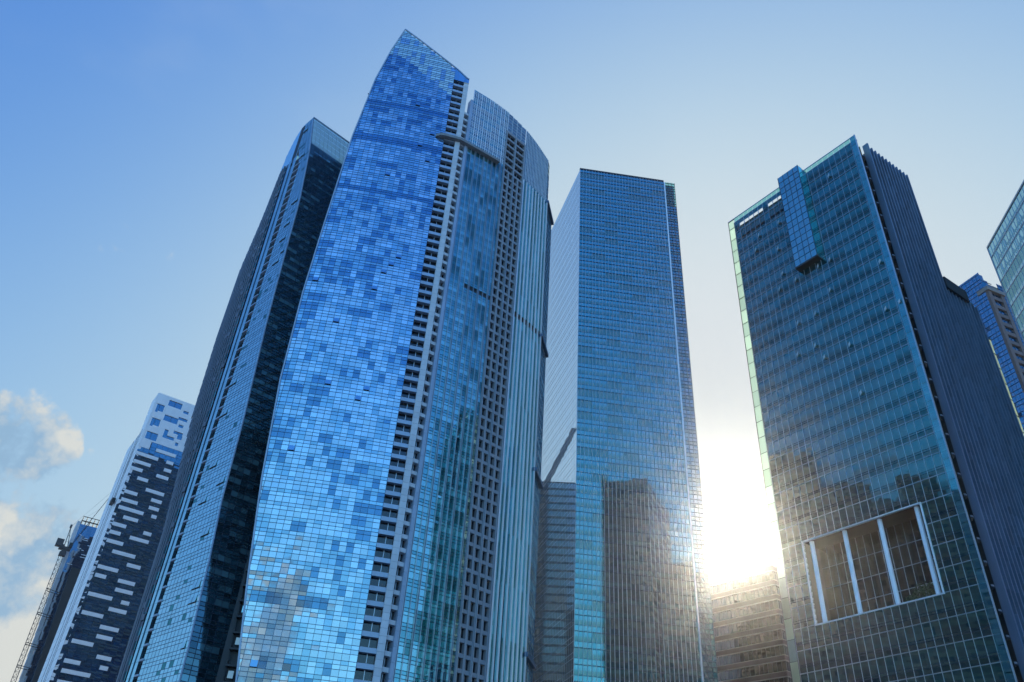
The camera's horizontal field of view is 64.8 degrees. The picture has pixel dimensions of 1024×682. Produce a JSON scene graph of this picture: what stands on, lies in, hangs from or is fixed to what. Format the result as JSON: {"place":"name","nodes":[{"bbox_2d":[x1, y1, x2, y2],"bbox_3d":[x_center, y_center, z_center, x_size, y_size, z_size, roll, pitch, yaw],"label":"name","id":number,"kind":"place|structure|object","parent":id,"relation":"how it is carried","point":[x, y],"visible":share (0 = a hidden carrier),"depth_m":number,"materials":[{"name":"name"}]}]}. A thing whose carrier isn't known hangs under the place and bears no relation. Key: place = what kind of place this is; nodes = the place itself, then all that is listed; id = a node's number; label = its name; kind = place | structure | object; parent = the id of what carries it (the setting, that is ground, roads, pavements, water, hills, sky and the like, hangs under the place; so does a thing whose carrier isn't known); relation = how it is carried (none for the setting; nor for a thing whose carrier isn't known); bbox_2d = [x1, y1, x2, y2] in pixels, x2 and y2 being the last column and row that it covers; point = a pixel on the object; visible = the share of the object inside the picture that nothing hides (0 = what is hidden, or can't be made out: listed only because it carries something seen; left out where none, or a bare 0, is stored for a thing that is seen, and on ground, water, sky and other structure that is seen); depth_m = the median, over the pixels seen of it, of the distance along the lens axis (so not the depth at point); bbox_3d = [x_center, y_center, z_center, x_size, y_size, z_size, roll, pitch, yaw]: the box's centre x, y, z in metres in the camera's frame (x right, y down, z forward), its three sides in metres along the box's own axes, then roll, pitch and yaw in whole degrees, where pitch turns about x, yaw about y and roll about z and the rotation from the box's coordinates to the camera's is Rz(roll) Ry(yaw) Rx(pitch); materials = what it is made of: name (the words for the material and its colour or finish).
{"place":"outdoors","nodes":[
{"label":"outdoors","id":0,"kind":"place"},
{"bbox_2d":[18,516,99,681],"bbox_3d":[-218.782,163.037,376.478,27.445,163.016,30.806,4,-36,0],"label":"unfinished tower","id":1,"kind":"structure","parent":0,"point":[69,570],"depth_m":389.51,"materials":[{"name":"grey glass"}]},
{"bbox_2d":[38,393,194,681],"bbox_3d":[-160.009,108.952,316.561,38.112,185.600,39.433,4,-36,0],"label":"apartment tower","id":2,"kind":"structure","parent":0,"point":[92,637],"depth_m":318.07,"materials":[{"name":"black glass"}]},
{"bbox_2d":[109,429,142,505],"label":"window cradle","id":3,"kind":"object","parent":2,"relation":"hanging from","point":[112,501],"depth_m":330.15,"materials":[{"name":"metal"}]},
{"bbox_2d":[145,431,157,440],"bbox_3d":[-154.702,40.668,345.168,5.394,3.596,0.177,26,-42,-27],"label":"window","id":4,"kind":"structure","parent":2,"relation":"in","point":[149,435],"depth_m":345.48,"materials":[{"name":"blue glass"}]},
{"bbox_2d":[150,417,160,425],"bbox_3d":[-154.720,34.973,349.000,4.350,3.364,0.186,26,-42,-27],"label":"window","id":5,"kind":"structure","parent":2,"relation":"in","point":[154,421],"depth_m":349.29,"materials":[{"name":"blue glass"}]},
{"bbox_2d":[155,404,164,411],"bbox_3d":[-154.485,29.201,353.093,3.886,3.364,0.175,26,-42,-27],"label":"window","id":6,"kind":"structure","parent":2,"relation":"in","point":[159,407],"depth_m":353.33,"materials":[{"name":"blue glass"}]},
{"bbox_2d":[162,435,173,440],"bbox_3d":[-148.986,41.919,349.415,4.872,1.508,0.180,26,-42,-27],"label":"window","id":7,"kind":"structure","parent":2,"relation":"in","point":[167,437],"depth_m":349.55,"materials":[{"name":"blue glass"}]},
{"bbox_2d":[163,415,177,424],"bbox_3d":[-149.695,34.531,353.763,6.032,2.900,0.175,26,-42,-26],"label":"window","id":8,"kind":"structure","parent":2,"relation":"in","point":[167,418],"depth_m":353.89,"materials":[{"name":"blue glass"}]},
{"bbox_2d":[168,400,181,409],"bbox_3d":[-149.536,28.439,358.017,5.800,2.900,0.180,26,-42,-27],"label":"window","id":9,"kind":"structure","parent":2,"relation":"in","point":[171,403],"depth_m":358.10,"materials":[{"name":"blue glass"}]},
{"bbox_2d":[116,117,349,681],"bbox_3d":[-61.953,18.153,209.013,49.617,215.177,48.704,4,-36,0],"label":"glass tower","id":10,"kind":"structure","parent":0,"point":[181,626],"depth_m":188.62,"materials":[{"name":"glass"}]},
{"bbox_2d":[215,29,553,681],"bbox_3d":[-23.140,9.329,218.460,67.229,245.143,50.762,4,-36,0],"label":"glass tower","id":11,"kind":"structure","parent":0,"point":[395,532],"depth_m":191.20,"materials":[{"name":"glass"}]},
{"bbox_2d":[250,660,257,667],"bbox_3d":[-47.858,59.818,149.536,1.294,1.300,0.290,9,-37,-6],"label":"open window","id":12,"kind":"structure","parent":11,"relation":"in","point":[253,663],"depth_m":149.50,"materials":[{"name":"blue glass"}]},
{"bbox_2d":[288,445,294,450],"bbox_3d":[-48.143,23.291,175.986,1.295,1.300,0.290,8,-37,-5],"label":"open window","id":13,"kind":"structure","parent":11,"relation":"in","point":[291,447],"depth_m":175.89,"materials":[{"name":"blue glass"}]},
{"bbox_2d":[354,669,372,680],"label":"window","id":14,"kind":"structure","parent":11,"relation":"in","point":[365,675],"depth_m":153.53,"materials":[{"name":"black glass"}]},
{"bbox_2d":[357,653,375,664],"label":"window","id":15,"kind":"structure","parent":11,"relation":"in","point":[362,658],"depth_m":155.34,"materials":[{"name":"black glass"}]},
{"bbox_2d":[360,637,377,648],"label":"window","id":16,"kind":"structure","parent":11,"relation":"in","point":[365,642],"depth_m":157.09,"materials":[{"name":"black glass"}]},
{"bbox_2d":[362,622,379,632],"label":"window","id":17,"kind":"structure","parent":11,"relation":"in","point":[367,626],"depth_m":158.87,"materials":[{"name":"black glass"}]},
{"bbox_2d":[365,606,382,616],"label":"window","id":18,"kind":"structure","parent":11,"relation":"in","point":[370,611],"depth_m":160.66,"materials":[{"name":"black glass"}]},
{"bbox_2d":[367,592,384,601],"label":"window","id":19,"kind":"structure","parent":11,"relation":"in","point":[373,596],"depth_m":162.48,"materials":[{"name":"black glass"}]},
{"bbox_2d":[370,577,386,587],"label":"window","id":20,"kind":"structure","parent":11,"relation":"in","point":[374,581],"depth_m":164.29,"materials":[{"name":"black glass"}]},
{"bbox_2d":[372,563,388,572],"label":"window","id":21,"kind":"structure","parent":11,"relation":"in","point":[384,568],"depth_m":166.05,"materials":[{"name":"black glass"}]},
{"bbox_2d":[380,673,384,681],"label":"window","id":22,"kind":"structure","parent":11,"relation":"in","point":[382,675],"depth_m":154.96,"materials":[{"name":"black glass"}]},
{"bbox_2d":[375,549,391,558],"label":"window","id":23,"kind":"structure","parent":11,"relation":"in","point":[378,553],"depth_m":167.82,"materials":[{"name":"black glass"}]},
{"bbox_2d":[382,657,386,666],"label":"window","id":24,"kind":"structure","parent":11,"relation":"in","point":[385,659],"depth_m":156.67,"materials":[{"name":"black glass"}]},
{"bbox_2d":[377,535,393,544],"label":"window","id":25,"kind":"structure","parent":11,"relation":"in","point":[381,539],"depth_m":169.61,"materials":[{"name":"black glass"}]},
{"bbox_2d":[379,522,395,531],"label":"window","id":26,"kind":"structure","parent":11,"relation":"in","point":[384,526],"depth_m":171.42,"materials":[{"name":"black glass"}]},
{"bbox_2d":[385,641,389,650],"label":"window","id":27,"kind":"structure","parent":11,"relation":"in","point":[387,643],"depth_m":158.44,"materials":[{"name":"black glass"}]},
{"bbox_2d":[381,509,397,517],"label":"window","id":28,"kind":"structure","parent":11,"relation":"in","point":[388,513],"depth_m":173.21,"materials":[{"name":"black glass"}]},
{"bbox_2d":[387,626,391,634],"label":"window","id":29,"kind":"structure","parent":11,"relation":"in","point":[389,627],"depth_m":160.23,"materials":[{"name":"black glass"}]},
{"bbox_2d":[389,611,393,619],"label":"window","id":30,"kind":"structure","parent":11,"relation":"in","point":[391,612],"depth_m":162.06,"materials":[{"name":"black glass"}]},
{"bbox_2d":[384,496,399,504],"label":"window","id":31,"kind":"structure","parent":11,"relation":"in","point":[390,500],"depth_m":174.99,"materials":[{"name":"black glass"}]},
{"bbox_2d":[386,484,401,492],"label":"window","id":32,"kind":"structure","parent":11,"relation":"in","point":[390,487],"depth_m":176.80,"materials":[{"name":"black glass"}]},
{"bbox_2d":[392,596,395,604],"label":"window","id":33,"kind":"structure","parent":11,"relation":"in","point":[394,598],"depth_m":163.83,"materials":[{"name":"black glass"}]},
{"bbox_2d":[388,471,402,479],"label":"window","id":34,"kind":"structure","parent":11,"relation":"in","point":[394,475],"depth_m":178.55,"materials":[{"name":"black glass"}]},
{"bbox_2d":[394,582,397,589],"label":"window","id":35,"kind":"structure","parent":11,"relation":"in","point":[396,583],"depth_m":165.58,"materials":[{"name":"black glass"}]},
{"bbox_2d":[390,459,404,467],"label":"window","id":36,"kind":"structure","parent":11,"relation":"in","point":[397,463],"depth_m":180.37,"materials":[{"name":"black glass"}]},
{"bbox_2d":[392,448,406,455],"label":"window","id":37,"kind":"structure","parent":11,"relation":"in","point":[400,451],"depth_m":182.14,"materials":[{"name":"black glass"}]},
{"bbox_2d":[394,436,408,443],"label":"window","id":38,"kind":"structure","parent":11,"relation":"in","point":[396,439],"depth_m":183.93,"materials":[{"name":"black glass"}]},
{"bbox_2d":[396,425,410,432],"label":"window","id":39,"kind":"structure","parent":11,"relation":"in","point":[398,427],"depth_m":185.69,"materials":[{"name":"black glass"}]},
{"bbox_2d":[398,413,411,420],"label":"window","id":40,"kind":"structure","parent":11,"relation":"in","point":[400,416],"depth_m":187.49,"materials":[{"name":"black glass"}]},
{"bbox_2d":[399,402,413,409],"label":"window","id":41,"kind":"structure","parent":11,"relation":"in","point":[402,405],"depth_m":189.28,"materials":[{"name":"black glass"}]},
{"bbox_2d":[401,392,415,398],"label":"window","id":42,"kind":"structure","parent":11,"relation":"in","point":[408,395],"depth_m":191.07,"materials":[{"name":"black glass"}]},
{"bbox_2d":[403,381,416,388],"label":"window","id":43,"kind":"structure","parent":11,"relation":"in","point":[408,384],"depth_m":192.85,"materials":[{"name":"black glass"}]},
{"bbox_2d":[405,371,418,377],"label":"window","id":44,"kind":"structure","parent":11,"relation":"in","point":[407,373],"depth_m":194.65,"materials":[{"name":"black glass"}]},
{"bbox_2d":[407,361,420,367],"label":"window","id":45,"kind":"structure","parent":11,"relation":"in","point":[409,363],"depth_m":196.42,"materials":[{"name":"black glass"}]},
{"bbox_2d":[408,351,421,357],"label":"window","id":46,"kind":"structure","parent":11,"relation":"in","point":[411,353],"depth_m":198.20,"materials":[{"name":"black glass"}]},
{"bbox_2d":[410,341,422,347],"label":"window","id":47,"kind":"structure","parent":11,"relation":"in","point":[412,343],"depth_m":200.00,"materials":[{"name":"black glass"}]},
{"bbox_2d":[412,331,424,337],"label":"window","id":48,"kind":"structure","parent":11,"relation":"in","point":[417,334],"depth_m":201.76,"materials":[{"name":"black glass"}]},
{"bbox_2d":[413,322,425,328],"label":"window","id":49,"kind":"structure","parent":11,"relation":"in","point":[416,324],"depth_m":203.59,"materials":[{"name":"black glass"}]},
{"bbox_2d":[415,313,427,318],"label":"window","id":50,"kind":"structure","parent":11,"relation":"in","point":[416,314],"depth_m":205.39,"materials":[{"name":"black glass"}]},
{"bbox_2d":[416,304,428,309],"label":"window","id":51,"kind":"structure","parent":11,"relation":"in","point":[423,306],"depth_m":207.15,"materials":[{"name":"black glass"}]},
{"bbox_2d":[418,295,430,300],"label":"window","id":52,"kind":"structure","parent":11,"relation":"in","point":[419,296],"depth_m":208.93,"materials":[{"name":"black glass"}]},
{"bbox_2d":[419,286,431,291],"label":"window","id":53,"kind":"structure","parent":11,"relation":"in","point":[421,287],"depth_m":210.77,"materials":[{"name":"black glass"}]},
{"bbox_2d":[421,277,432,282],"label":"window","id":54,"kind":"structure","parent":11,"relation":"in","point":[423,279],"depth_m":212.48,"materials":[{"name":"black glass"}]},
{"bbox_2d":[422,269,434,273],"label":"window","id":55,"kind":"structure","parent":11,"relation":"in","point":[423,270],"depth_m":214.30,"materials":[{"name":"black glass"}]},
{"bbox_2d":[424,260,435,265],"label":"window","id":56,"kind":"structure","parent":11,"relation":"in","point":[426,262],"depth_m":216.09,"materials":[{"name":"black glass"}]},
{"bbox_2d":[425,252,436,257],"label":"window","id":57,"kind":"structure","parent":11,"relation":"in","point":[426,253],"depth_m":217.89,"materials":[{"name":"black glass"}]},
{"bbox_2d":[426,244,437,248],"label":"window","id":58,"kind":"structure","parent":11,"relation":"in","point":[428,245],"depth_m":219.60,"materials":[{"name":"black glass"}]},
{"bbox_2d":[428,236,439,240],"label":"window","id":59,"kind":"structure","parent":11,"relation":"in","point":[429,237],"depth_m":221.43,"materials":[{"name":"black glass"}]},
{"bbox_2d":[429,228,440,232],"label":"window","id":60,"kind":"structure","parent":11,"relation":"in","point":[430,229],"depth_m":223.22,"materials":[{"name":"black glass"}]},
{"bbox_2d":[430,220,441,225],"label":"window","id":61,"kind":"structure","parent":11,"relation":"in","point":[434,222],"depth_m":225.03,"materials":[{"name":"black glass"}]},
{"bbox_2d":[432,213,442,217],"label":"window","id":62,"kind":"structure","parent":11,"relation":"in","point":[434,214],"depth_m":226.82,"materials":[{"name":"black glass"}]},
{"bbox_2d":[453,130,525,681],"bbox_3d":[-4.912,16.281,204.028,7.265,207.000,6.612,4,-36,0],"label":"windows","id":63,"kind":"structure","parent":11,"relation":"in","point":[503,422],"depth_m":195.70,"materials":[{"name":"black glass"}]},
{"bbox_2d":[0,0,1023,681],"label":"sky","id":64,"kind":"structure","parent":0,"point":[145,145],"materials":[{"name":"blue"}]},
{"bbox_2d":[532,168,718,681],"bbox_3d":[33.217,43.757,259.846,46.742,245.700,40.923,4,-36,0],"label":"office tower","id":65,"kind":"structure","parent":0,"point":[623,592],"depth_m":247.13,"materials":[{"name":"blue glass"}]},
{"bbox_2d":[710,562,795,681],"bbox_3d":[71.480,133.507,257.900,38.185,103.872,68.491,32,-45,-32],"label":"office block","id":66,"kind":"structure","parent":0,"point":[750,635],"depth_m":254.47,"materials":[{"name":"stone"}]},
{"bbox_2d":[728,135,1023,681],"bbox_3d":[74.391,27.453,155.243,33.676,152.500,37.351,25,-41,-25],"label":"office tower","id":67,"kind":"structure","parent":0,"point":[890,431],"depth_m":148.97,"materials":[{"name":"teal glass"}]},
{"bbox_2d":[906,593,919,601],"bbox_3d":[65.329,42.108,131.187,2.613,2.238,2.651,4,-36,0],"label":"shrub","id":68,"kind":"object","parent":67,"relation":"on","point":[912,597],"visible":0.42,"depth_m":130.85,"materials":[{"name":"green plant"}]},
{"bbox_2d":[911,581,934,597],"bbox_3d":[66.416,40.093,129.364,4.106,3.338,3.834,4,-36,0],"label":"shrub","id":69,"kind":"object","parent":67,"relation":"on","point":[925,589],"visible":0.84,"depth_m":129.14,"materials":[{"name":"green plant"}]},
{"bbox_2d":[959,273,1023,429],"bbox_3d":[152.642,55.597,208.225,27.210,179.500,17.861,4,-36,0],"label":"office tower","id":70,"kind":"structure","parent":0,"point":[990,303],"depth_m":243.10,"materials":[{"name":"blue glass"}]},
{"bbox_2d":[986,180,1023,341],"bbox_3d":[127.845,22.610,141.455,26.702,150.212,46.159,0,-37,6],"label":"office tower","id":71,"kind":"structure","parent":0,"point":[1005,247],"depth_m":193.00,"materials":[{"name":"teal glass"}]},
{"label":"ground","id":72,"kind":"structure","parent":0,"visible":0},
{"bbox_2d":[10,494,108,681],"bbox_3d":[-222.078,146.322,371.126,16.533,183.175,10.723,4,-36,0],"label":"tower crane","id":73,"kind":"object","parent":72,"relation":"on","point":[63,548],"visible":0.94,"depth_m":390.24,"materials":[{"name":"metal"}]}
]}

